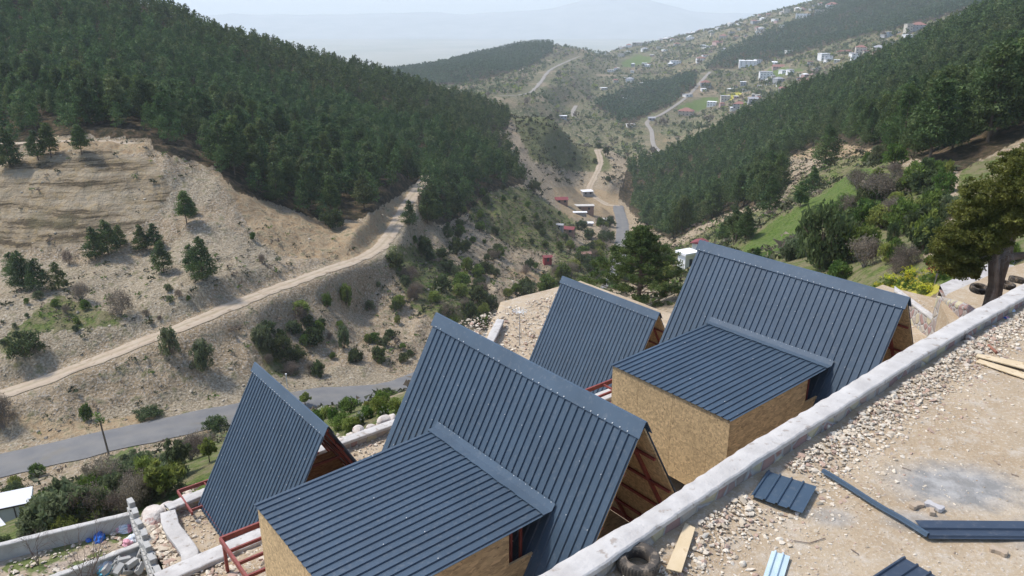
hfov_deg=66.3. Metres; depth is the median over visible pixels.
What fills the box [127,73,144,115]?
pine tree
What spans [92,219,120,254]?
pine tree
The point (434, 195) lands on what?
pine tree
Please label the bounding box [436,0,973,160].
hillside trees
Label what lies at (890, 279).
flowering plant
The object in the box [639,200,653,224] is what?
pine tree
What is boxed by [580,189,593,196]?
house
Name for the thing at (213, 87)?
pine tree
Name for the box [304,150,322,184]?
pine tree
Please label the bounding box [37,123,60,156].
pine tree
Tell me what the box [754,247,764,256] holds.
bush
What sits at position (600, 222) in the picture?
bush
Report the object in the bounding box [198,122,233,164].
pine tree
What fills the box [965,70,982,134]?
pine tree
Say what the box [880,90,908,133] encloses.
pine tree
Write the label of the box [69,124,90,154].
pine tree
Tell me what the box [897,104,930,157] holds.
pine tree
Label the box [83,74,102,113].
pine tree
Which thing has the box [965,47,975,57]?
pine tree
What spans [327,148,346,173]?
pine tree
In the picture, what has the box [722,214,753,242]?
tree
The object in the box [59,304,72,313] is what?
bare shrub
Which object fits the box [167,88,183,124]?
pine tree
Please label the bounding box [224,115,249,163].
pine tree
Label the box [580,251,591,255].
house
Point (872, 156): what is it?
bush
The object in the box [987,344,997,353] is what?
rusty pipe
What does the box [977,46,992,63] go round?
pine tree
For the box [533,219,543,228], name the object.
bush
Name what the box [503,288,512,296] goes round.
bush
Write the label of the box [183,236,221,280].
pine tree
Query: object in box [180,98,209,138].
pine tree
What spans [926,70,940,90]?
pine tree
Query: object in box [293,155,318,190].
pine tree
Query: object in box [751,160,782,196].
pine tree
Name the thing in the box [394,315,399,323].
bush
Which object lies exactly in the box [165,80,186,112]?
pine tree
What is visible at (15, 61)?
pine tree
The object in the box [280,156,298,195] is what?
pine tree
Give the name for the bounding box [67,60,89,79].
pine tree
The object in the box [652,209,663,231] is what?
pine tree
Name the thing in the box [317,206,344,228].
bush
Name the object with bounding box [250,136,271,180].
pine tree
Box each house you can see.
[542,255,552,264]
[554,197,568,206]
[556,223,563,232]
[559,115,566,120]
[564,226,575,237]
[573,211,586,216]
[574,204,594,215]
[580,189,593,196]
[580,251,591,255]
[632,42,642,46]
[669,60,680,65]
[675,248,696,268]
[678,108,694,115]
[682,94,692,96]
[690,238,708,249]
[700,80,710,87]
[707,101,716,106]
[712,40,722,45]
[720,95,730,101]
[732,101,745,110]
[738,60,756,67]
[747,97,758,104]
[758,71,772,80]
[772,64,784,70]
[772,77,784,84]
[795,13,810,18]
[817,53,830,60]
[850,53,860,60]
[854,45,866,53]
[872,45,881,52]
[903,24,913,33]
[913,22,926,31]
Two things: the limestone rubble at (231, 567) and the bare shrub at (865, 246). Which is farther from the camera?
the bare shrub at (865, 246)
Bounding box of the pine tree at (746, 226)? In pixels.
[733,206,757,237]
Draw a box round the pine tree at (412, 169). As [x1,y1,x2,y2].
[398,144,422,178]
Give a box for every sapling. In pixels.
[8,528,61,564]
[32,509,134,575]
[48,522,117,575]
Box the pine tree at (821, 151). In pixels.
[808,124,844,166]
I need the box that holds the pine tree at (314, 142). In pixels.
[301,134,328,162]
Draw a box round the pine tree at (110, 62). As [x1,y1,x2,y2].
[103,58,120,70]
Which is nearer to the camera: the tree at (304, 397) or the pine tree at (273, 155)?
the tree at (304, 397)
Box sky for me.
[155,0,811,14]
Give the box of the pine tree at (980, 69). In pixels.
[960,47,1023,131]
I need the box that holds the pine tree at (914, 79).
[907,74,918,83]
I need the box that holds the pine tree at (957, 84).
[927,78,968,147]
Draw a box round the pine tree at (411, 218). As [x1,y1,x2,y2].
[399,200,419,224]
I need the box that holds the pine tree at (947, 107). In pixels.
[911,82,973,148]
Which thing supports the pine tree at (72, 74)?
on the hillside
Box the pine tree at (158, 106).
[147,85,182,135]
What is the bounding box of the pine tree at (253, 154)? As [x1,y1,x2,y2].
[243,145,267,182]
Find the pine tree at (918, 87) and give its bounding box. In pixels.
[887,86,924,145]
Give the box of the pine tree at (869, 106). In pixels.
[852,98,877,144]
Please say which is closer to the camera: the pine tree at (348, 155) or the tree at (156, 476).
the tree at (156, 476)
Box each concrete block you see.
[100,563,111,575]
[109,563,117,574]
[111,555,120,566]
[113,562,124,575]
[117,555,130,563]
[121,567,134,574]
[125,557,138,569]
[126,497,135,507]
[131,507,139,517]
[134,518,143,528]
[134,561,144,574]
[136,548,141,559]
[138,539,145,549]
[140,528,148,539]
[142,540,151,552]
[146,553,156,564]
[153,564,160,572]
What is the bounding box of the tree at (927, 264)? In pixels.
[923,254,934,269]
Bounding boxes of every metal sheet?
[750,470,816,512]
[764,550,789,575]
[873,556,934,575]
[915,520,1023,539]
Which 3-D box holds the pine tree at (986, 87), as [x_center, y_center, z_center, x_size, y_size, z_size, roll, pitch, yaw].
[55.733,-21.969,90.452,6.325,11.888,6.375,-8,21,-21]
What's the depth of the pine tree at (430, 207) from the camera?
191.94 m
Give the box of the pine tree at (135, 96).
[127,75,154,119]
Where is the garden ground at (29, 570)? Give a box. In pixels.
[0,531,162,575]
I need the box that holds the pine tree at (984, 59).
[968,57,987,82]
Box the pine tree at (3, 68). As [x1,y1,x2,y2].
[0,59,16,91]
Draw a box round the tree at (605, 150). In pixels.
[602,147,609,156]
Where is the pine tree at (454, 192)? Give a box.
[443,182,466,215]
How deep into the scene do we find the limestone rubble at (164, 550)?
26.29 m
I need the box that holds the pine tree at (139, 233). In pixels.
[130,224,150,250]
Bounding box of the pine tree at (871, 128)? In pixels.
[860,100,884,143]
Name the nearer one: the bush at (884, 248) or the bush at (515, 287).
the bush at (884, 248)
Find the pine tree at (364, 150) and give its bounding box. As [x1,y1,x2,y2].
[356,139,379,165]
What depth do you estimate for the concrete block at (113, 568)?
26.17 m
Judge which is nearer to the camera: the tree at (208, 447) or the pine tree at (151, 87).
the tree at (208, 447)
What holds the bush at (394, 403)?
on the hillside
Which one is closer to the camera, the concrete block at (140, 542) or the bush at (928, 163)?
the concrete block at (140, 542)
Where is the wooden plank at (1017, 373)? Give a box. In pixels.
[976,359,1023,378]
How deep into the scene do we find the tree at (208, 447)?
41.60 m
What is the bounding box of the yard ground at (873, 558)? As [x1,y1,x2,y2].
[605,305,1023,575]
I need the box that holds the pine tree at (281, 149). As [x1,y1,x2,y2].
[277,145,295,186]
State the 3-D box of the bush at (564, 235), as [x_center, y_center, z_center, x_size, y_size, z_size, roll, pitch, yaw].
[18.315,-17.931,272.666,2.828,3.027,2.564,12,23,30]
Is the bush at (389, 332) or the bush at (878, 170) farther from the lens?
the bush at (389, 332)
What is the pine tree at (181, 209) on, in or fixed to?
on the hillside
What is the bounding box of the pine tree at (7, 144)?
[0,126,24,167]
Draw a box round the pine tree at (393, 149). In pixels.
[378,133,408,168]
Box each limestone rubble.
[0,532,141,575]
[139,516,180,568]
[177,435,387,552]
[182,329,482,493]
[193,543,265,575]
[459,293,555,355]
[623,308,1023,575]
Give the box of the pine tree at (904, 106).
[878,81,923,147]
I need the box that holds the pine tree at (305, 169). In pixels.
[294,161,320,210]
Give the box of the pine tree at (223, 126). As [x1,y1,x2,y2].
[218,122,247,167]
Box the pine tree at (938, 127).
[904,74,966,158]
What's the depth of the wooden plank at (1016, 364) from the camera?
18.25 m
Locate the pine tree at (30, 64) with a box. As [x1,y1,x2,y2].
[18,50,40,81]
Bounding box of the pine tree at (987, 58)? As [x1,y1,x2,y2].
[971,45,995,69]
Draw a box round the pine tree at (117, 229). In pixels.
[109,225,129,245]
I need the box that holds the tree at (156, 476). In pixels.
[139,457,186,497]
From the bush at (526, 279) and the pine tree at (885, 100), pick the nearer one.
the pine tree at (885, 100)
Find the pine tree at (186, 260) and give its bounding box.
[180,243,198,273]
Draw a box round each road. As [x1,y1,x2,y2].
[0,176,429,397]
[0,205,629,477]
[571,106,577,117]
[645,71,710,151]
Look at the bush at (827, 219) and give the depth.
57.68 m
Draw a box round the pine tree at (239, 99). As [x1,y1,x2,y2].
[233,89,247,111]
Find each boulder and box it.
[141,504,164,526]
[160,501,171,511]
[352,425,363,432]
[377,414,390,423]
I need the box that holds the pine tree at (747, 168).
[730,165,751,204]
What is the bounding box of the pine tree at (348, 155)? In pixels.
[340,152,358,191]
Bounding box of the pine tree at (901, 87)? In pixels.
[892,82,909,97]
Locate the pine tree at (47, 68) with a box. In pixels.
[44,65,58,92]
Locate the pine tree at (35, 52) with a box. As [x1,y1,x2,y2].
[26,49,42,87]
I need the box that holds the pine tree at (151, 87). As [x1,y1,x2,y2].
[137,79,160,112]
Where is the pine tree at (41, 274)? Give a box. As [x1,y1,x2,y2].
[20,258,50,291]
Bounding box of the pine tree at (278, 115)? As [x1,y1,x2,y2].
[267,103,291,136]
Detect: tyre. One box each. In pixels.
[616,542,660,575]
[969,283,986,294]
[1003,280,1015,289]
[1008,275,1023,283]
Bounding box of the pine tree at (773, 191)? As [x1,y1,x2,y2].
[755,175,782,211]
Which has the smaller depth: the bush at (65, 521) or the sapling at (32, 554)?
the sapling at (32, 554)
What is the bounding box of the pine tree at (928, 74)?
[919,69,934,88]
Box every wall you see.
[0,512,130,560]
[49,542,138,575]
[153,389,611,575]
[160,509,198,560]
[164,319,503,514]
[539,284,1023,575]
[893,286,932,336]
[929,295,974,334]
[938,260,1014,296]
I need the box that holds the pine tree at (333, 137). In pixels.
[324,122,345,153]
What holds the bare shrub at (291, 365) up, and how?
on the hillside
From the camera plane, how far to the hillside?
143.71 m
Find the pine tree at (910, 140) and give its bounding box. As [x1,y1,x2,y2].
[899,113,935,153]
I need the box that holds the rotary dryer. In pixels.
[512,308,526,345]
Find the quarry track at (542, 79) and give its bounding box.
[501,56,579,95]
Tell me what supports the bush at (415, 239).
on the hillside
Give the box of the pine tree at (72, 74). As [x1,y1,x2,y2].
[67,68,79,86]
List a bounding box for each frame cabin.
[177,362,356,541]
[219,312,675,575]
[529,276,664,393]
[585,240,913,484]
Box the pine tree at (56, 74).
[48,65,67,89]
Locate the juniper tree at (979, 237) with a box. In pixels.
[925,142,1023,305]
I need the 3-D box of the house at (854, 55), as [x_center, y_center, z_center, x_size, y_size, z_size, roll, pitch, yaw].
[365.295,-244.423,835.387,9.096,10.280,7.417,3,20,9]
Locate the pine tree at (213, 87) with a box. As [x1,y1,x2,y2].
[208,83,226,109]
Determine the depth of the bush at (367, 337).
134.19 m
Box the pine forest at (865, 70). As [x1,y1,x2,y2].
[625,0,1023,230]
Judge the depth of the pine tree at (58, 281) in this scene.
122.28 m
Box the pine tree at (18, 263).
[1,250,35,288]
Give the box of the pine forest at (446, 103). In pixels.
[82,0,527,179]
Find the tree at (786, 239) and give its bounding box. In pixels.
[778,236,797,247]
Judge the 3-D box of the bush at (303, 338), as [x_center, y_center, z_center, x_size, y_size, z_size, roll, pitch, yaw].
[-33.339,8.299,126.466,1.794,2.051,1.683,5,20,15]
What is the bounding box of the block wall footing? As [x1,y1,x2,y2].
[129,506,152,575]
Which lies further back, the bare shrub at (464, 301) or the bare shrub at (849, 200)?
the bare shrub at (464, 301)
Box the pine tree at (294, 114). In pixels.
[286,108,304,144]
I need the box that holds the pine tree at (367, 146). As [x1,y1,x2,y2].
[357,140,384,173]
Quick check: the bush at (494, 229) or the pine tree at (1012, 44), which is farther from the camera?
the bush at (494, 229)
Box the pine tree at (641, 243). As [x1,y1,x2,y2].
[576,224,688,306]
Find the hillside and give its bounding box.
[0,0,1023,538]
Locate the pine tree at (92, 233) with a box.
[78,226,108,259]
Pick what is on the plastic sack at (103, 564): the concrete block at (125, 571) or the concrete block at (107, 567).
the concrete block at (107, 567)
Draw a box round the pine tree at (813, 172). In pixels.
[804,166,822,190]
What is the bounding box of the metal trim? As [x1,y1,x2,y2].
[821,469,929,536]
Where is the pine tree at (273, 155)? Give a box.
[259,150,278,185]
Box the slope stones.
[0,138,579,485]
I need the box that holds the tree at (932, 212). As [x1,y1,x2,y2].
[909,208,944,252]
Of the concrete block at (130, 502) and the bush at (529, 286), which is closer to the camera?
the concrete block at (130, 502)
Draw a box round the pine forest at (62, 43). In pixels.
[0,0,520,219]
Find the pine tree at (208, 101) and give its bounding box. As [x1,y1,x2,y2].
[199,91,221,128]
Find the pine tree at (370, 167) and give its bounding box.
[357,151,384,187]
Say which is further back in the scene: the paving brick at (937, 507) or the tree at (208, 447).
the tree at (208, 447)
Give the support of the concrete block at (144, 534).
on the concrete block
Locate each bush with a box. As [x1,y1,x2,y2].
[0,339,6,345]
[0,480,25,491]
[0,533,11,541]
[3,329,45,359]
[6,475,22,484]
[11,322,18,328]
[14,506,47,537]
[18,499,38,518]
[22,477,93,530]
[27,462,45,479]
[31,290,44,299]
[45,475,72,494]
[46,512,78,529]
[50,299,60,306]
[68,492,110,522]
[71,324,79,331]
[72,316,80,323]
[76,491,100,522]
[77,470,102,488]
[77,485,112,518]
[78,403,92,421]
[79,299,90,309]
[97,469,124,492]
[99,490,122,515]
[116,460,136,481]
[128,449,153,463]
[130,477,157,504]
[132,404,165,421]
[132,455,153,477]
[135,480,162,507]
[150,461,187,498]
[154,450,190,475]
[157,325,180,356]
[163,283,173,290]
[166,295,172,302]
[167,457,186,480]
[187,337,214,372]
[201,414,228,432]
[249,232,254,238]
[250,324,273,348]
[260,320,276,334]
[260,342,269,350]
[268,334,294,361]
[275,329,287,337]
[285,320,296,331]
[286,344,308,362]
[292,299,309,313]
[292,323,302,333]
[299,333,308,343]
[300,314,313,327]
[302,326,323,346]
[310,359,324,377]
[312,408,323,420]
[314,320,324,331]
[315,315,325,325]
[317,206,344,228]
[319,405,330,419]
[321,292,331,306]
[327,407,338,420]
[327,412,350,431]
[329,352,336,358]
[335,320,343,326]
[337,323,349,348]
[338,395,362,414]
[339,282,351,305]
[341,416,358,432]
[347,352,356,362]
[348,348,363,361]
[351,416,360,428]
[353,411,364,424]
[361,405,373,418]
[364,333,371,342]
[365,300,375,309]
[369,396,387,412]
[370,332,379,342]
[371,345,384,359]
[372,395,388,412]
[374,337,382,344]
[374,389,390,405]
[376,355,385,363]
[380,335,390,346]
[382,387,394,393]
[384,328,395,338]
[385,248,403,267]
[388,397,400,411]
[389,300,402,310]
[391,294,405,305]
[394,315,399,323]
[398,352,408,361]
[400,274,409,284]
[407,349,413,355]
[413,235,417,243]
[417,238,432,251]
[419,235,428,244]
[426,252,434,258]
[428,290,441,302]
[432,274,452,291]
[436,245,447,257]
[438,303,454,317]
[441,260,453,272]
[447,313,459,322]
[448,238,464,253]
[449,265,460,275]
[452,271,470,284]
[453,283,468,296]
[454,224,465,233]
[455,219,463,225]
[455,229,462,238]
[460,238,471,250]
[460,257,472,271]
[461,300,479,318]
[469,236,475,241]
[469,284,488,304]
[471,265,481,277]
[471,276,487,289]
[472,312,487,328]
[473,263,485,274]
[475,221,485,230]
[476,209,485,218]
[477,302,490,317]
[479,188,485,195]
[479,261,490,274]
[482,196,489,203]
[483,253,489,260]
[484,292,497,308]
[491,226,498,234]
[492,243,505,251]
[492,268,500,275]
[498,248,504,256]
[501,194,506,200]
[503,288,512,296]
[511,282,522,293]
[518,276,533,293]
[520,281,537,294]
[524,257,534,267]
[529,180,541,191]
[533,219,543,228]
[537,273,557,290]
[542,240,549,246]
[554,261,571,278]
[556,241,562,248]
[561,232,567,239]
[565,240,574,248]
[569,259,581,269]
[574,251,589,263]
[575,218,587,229]
[575,246,589,254]
[581,255,598,272]
[584,228,595,239]
[584,240,594,249]
[590,246,604,257]
[594,239,605,251]
[596,217,604,226]
[597,230,609,241]
[604,216,615,225]
[607,280,617,285]
[608,230,614,240]
[662,265,672,275]
[754,247,764,256]
[779,243,795,260]
[783,238,807,258]
[794,198,856,272]
[812,253,830,269]
[824,259,852,278]
[831,193,857,216]
[833,224,883,259]
[844,236,863,261]
[852,197,880,226]
[853,185,874,205]
[861,152,871,162]
[865,155,876,163]
[865,204,890,228]
[867,144,887,161]
[869,182,889,200]
[873,168,883,176]
[877,241,903,262]
[880,142,909,163]
[882,198,920,233]
[886,220,900,242]
[886,236,905,257]
[888,191,905,200]
[894,178,911,191]
[900,160,929,187]
[903,163,937,192]
[903,202,947,250]
[905,196,925,206]
[911,217,940,254]
[920,157,935,170]
[921,188,944,207]
[922,186,951,205]
[926,263,938,283]
[931,167,959,193]
[933,160,947,175]
[935,195,960,218]
[943,159,954,173]
[1000,242,1021,264]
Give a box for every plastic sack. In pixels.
[93,531,105,543]
[97,561,112,575]
[116,524,131,533]
[122,533,135,546]
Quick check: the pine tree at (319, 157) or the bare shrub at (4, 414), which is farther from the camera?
the pine tree at (319, 157)
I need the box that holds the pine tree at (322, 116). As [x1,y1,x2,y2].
[315,113,332,134]
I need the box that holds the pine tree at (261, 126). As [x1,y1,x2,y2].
[255,117,273,150]
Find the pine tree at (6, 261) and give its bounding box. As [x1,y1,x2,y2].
[0,251,23,277]
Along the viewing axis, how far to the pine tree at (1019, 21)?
227.57 m
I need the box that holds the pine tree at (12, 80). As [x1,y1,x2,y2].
[0,73,26,115]
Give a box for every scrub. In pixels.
[0,135,963,492]
[505,112,642,231]
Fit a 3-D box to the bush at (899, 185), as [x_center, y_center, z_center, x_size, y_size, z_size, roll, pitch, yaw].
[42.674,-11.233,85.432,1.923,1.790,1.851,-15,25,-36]
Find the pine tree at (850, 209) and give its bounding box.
[830,206,854,230]
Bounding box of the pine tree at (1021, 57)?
[1009,37,1023,125]
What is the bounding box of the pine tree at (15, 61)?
[7,54,23,78]
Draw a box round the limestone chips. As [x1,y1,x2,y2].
[687,338,1023,575]
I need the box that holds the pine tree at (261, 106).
[252,102,279,132]
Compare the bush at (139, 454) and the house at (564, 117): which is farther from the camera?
the house at (564, 117)
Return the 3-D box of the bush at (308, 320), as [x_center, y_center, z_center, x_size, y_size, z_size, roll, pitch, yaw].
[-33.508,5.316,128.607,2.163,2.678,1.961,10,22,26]
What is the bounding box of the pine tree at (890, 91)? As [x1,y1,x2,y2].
[883,89,895,105]
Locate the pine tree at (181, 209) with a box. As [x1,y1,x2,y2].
[173,190,196,223]
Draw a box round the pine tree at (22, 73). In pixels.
[16,66,35,92]
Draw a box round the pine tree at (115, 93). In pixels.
[97,76,133,120]
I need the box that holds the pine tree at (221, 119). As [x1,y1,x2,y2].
[204,110,228,151]
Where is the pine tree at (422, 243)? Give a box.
[418,239,428,253]
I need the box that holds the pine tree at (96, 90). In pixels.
[84,73,121,122]
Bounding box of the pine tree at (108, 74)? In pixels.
[102,72,120,91]
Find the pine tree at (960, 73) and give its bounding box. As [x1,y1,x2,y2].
[933,65,983,138]
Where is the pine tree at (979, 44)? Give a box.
[972,39,986,52]
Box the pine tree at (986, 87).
[965,44,1023,141]
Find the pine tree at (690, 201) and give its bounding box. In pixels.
[678,197,694,231]
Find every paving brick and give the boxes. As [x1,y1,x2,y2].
[909,501,924,509]
[924,500,944,512]
[928,507,935,515]
[989,545,1008,557]
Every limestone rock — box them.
[739,561,745,566]
[964,335,974,339]
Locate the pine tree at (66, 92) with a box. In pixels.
[53,80,79,121]
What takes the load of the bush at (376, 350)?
on the hillside
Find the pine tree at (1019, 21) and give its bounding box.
[1009,15,1023,31]
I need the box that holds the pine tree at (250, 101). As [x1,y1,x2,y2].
[244,97,265,124]
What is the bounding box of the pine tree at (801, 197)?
[792,180,811,205]
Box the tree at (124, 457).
[118,449,135,462]
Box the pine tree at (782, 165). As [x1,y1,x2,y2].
[770,152,792,190]
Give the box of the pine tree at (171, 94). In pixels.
[164,90,188,133]
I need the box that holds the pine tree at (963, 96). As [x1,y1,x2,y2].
[944,84,980,148]
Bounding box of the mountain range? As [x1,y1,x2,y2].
[200,0,757,38]
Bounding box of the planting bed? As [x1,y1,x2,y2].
[935,263,1023,331]
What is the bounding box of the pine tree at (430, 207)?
[418,190,441,223]
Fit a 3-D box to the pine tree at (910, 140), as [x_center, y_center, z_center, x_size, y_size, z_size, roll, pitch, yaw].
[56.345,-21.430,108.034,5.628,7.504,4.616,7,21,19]
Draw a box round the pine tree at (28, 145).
[22,130,46,159]
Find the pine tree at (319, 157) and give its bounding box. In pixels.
[314,152,326,185]
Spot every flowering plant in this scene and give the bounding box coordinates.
[872,281,891,286]
[878,272,902,285]
[885,272,926,289]
[899,265,918,279]
[911,283,933,294]
[913,265,940,283]
[930,268,951,280]
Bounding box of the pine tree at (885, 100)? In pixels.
[873,93,893,141]
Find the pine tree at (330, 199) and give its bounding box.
[320,175,341,208]
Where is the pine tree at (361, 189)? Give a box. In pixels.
[350,172,376,208]
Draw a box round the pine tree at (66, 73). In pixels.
[59,64,74,99]
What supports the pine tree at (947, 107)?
on the hillside
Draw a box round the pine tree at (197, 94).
[190,89,217,123]
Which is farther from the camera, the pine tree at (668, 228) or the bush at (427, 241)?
the pine tree at (668, 228)
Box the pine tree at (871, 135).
[858,107,880,144]
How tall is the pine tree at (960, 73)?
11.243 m
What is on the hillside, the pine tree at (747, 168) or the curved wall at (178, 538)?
the pine tree at (747, 168)
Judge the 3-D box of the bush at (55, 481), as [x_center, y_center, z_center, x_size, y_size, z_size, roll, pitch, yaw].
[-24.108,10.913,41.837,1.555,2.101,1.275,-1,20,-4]
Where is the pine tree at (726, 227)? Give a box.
[718,206,742,241]
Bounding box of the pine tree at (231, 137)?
[218,123,246,174]
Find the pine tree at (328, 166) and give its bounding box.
[317,161,344,196]
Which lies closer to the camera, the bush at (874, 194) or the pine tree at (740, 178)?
the bush at (874, 194)
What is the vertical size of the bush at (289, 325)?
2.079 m
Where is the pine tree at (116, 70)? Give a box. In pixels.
[110,66,130,94]
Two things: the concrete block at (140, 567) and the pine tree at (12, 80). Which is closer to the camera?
the concrete block at (140, 567)
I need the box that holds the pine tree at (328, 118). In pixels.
[316,112,334,132]
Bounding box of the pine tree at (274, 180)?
[260,161,291,201]
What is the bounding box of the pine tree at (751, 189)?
[745,164,770,202]
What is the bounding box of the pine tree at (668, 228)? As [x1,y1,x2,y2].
[662,207,686,237]
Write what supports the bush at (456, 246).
on the hillside
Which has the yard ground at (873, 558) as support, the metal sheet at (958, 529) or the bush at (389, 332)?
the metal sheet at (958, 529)
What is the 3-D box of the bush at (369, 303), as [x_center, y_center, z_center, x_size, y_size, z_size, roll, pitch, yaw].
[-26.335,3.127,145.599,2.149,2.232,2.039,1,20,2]
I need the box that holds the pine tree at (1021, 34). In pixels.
[1017,29,1023,37]
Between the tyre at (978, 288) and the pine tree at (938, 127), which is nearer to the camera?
the tyre at (978, 288)
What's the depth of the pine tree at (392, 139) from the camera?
209.81 m
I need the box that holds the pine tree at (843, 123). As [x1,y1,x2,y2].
[840,99,858,136]
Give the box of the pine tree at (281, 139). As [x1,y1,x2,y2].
[274,134,296,167]
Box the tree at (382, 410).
[377,404,388,417]
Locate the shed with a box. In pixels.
[0,486,33,522]
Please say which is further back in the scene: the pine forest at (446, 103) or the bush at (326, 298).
the pine forest at (446, 103)
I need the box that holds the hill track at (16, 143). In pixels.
[0,140,134,144]
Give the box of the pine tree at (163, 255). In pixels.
[148,240,175,271]
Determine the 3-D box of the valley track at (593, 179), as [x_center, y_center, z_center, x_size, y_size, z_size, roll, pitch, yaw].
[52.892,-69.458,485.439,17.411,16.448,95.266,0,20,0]
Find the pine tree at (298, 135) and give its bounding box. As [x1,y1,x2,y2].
[287,119,307,160]
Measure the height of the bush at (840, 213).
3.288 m
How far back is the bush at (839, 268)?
51.95 m
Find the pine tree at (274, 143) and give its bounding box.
[268,132,296,161]
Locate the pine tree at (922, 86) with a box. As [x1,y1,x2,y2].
[900,85,927,127]
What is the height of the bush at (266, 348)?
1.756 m
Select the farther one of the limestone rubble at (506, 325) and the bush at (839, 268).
the bush at (839, 268)
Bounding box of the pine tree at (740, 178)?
[729,171,748,206]
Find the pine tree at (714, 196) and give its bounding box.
[700,180,725,217]
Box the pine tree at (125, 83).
[119,73,138,114]
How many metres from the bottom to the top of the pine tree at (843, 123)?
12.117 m
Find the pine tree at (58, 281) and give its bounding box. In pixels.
[43,261,71,290]
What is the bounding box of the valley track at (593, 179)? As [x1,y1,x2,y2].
[586,149,619,205]
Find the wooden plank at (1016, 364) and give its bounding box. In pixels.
[976,354,1023,368]
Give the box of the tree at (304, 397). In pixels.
[299,391,311,404]
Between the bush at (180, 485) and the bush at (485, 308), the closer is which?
the bush at (180, 485)
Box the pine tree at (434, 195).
[421,182,448,220]
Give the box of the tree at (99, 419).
[92,411,109,453]
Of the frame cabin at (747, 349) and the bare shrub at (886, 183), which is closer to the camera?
the frame cabin at (747, 349)
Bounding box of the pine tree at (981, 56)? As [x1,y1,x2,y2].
[976,45,988,58]
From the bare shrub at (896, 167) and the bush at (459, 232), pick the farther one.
the bush at (459, 232)
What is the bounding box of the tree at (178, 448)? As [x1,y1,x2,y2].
[164,437,192,461]
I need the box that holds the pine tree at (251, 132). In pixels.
[242,123,266,156]
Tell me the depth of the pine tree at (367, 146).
192.94 m
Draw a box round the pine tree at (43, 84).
[35,68,56,113]
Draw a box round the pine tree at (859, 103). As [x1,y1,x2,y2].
[846,95,866,134]
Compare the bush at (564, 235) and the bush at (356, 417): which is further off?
the bush at (564, 235)
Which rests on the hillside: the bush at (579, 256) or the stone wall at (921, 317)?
the bush at (579, 256)
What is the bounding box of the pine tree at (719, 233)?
[715,221,730,239]
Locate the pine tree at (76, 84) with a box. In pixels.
[65,78,94,124]
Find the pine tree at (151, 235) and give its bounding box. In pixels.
[144,223,163,245]
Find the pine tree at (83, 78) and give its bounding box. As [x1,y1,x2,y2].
[75,74,87,110]
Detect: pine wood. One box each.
[383,39,554,82]
[593,70,698,122]
[705,0,988,67]
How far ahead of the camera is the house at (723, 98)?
886.03 m
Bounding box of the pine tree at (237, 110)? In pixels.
[231,104,248,129]
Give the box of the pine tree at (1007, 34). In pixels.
[992,30,1013,44]
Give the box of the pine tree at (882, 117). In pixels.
[874,99,893,135]
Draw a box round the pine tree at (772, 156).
[751,150,785,193]
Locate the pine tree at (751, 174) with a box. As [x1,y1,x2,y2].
[741,159,762,204]
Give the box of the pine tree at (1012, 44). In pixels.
[969,36,1023,135]
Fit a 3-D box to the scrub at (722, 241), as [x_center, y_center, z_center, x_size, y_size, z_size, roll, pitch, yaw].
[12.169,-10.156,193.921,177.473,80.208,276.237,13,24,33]
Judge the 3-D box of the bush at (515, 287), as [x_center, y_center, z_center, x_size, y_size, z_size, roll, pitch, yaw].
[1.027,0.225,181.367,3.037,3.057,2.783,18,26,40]
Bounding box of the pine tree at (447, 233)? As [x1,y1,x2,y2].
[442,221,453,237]
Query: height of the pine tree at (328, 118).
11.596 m
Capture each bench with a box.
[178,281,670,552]
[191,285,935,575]
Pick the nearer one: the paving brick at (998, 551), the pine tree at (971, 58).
the paving brick at (998, 551)
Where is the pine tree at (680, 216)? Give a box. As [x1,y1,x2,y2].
[671,195,694,234]
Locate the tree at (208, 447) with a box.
[197,437,217,461]
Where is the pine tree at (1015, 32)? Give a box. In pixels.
[1011,28,1021,37]
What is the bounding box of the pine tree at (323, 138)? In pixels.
[317,131,333,160]
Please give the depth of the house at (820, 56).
915.17 m
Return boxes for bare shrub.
[0,392,16,429]
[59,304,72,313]
[60,249,74,264]
[62,481,116,521]
[69,281,92,301]
[76,450,123,485]
[80,465,88,474]
[99,485,133,515]
[103,288,135,318]
[117,466,155,507]
[117,469,151,510]
[141,309,150,316]
[171,433,204,459]
[174,290,181,297]
[181,429,216,453]
[207,432,217,440]
[257,254,265,263]
[262,354,272,363]
[282,360,298,376]
[293,303,308,320]
[303,360,313,372]
[400,264,420,281]
[405,290,415,299]
[406,281,425,300]
[441,301,457,317]
[460,296,469,309]
[477,282,488,290]
[488,249,497,260]
[520,264,529,273]
[550,265,557,275]
[566,261,578,273]
[589,248,597,256]
[838,192,856,213]
[844,167,870,189]
[845,233,882,267]
[858,169,901,199]
[875,194,898,211]
[885,161,903,176]
[885,252,911,273]
[889,241,922,266]
[894,171,902,179]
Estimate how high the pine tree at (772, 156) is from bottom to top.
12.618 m
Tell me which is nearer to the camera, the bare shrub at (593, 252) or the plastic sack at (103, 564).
the plastic sack at (103, 564)
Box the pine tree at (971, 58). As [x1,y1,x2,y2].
[959,53,976,66]
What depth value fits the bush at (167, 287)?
121.08 m
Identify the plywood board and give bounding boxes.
[666,523,694,572]
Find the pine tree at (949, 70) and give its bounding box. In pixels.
[916,64,964,105]
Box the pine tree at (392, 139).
[383,132,403,164]

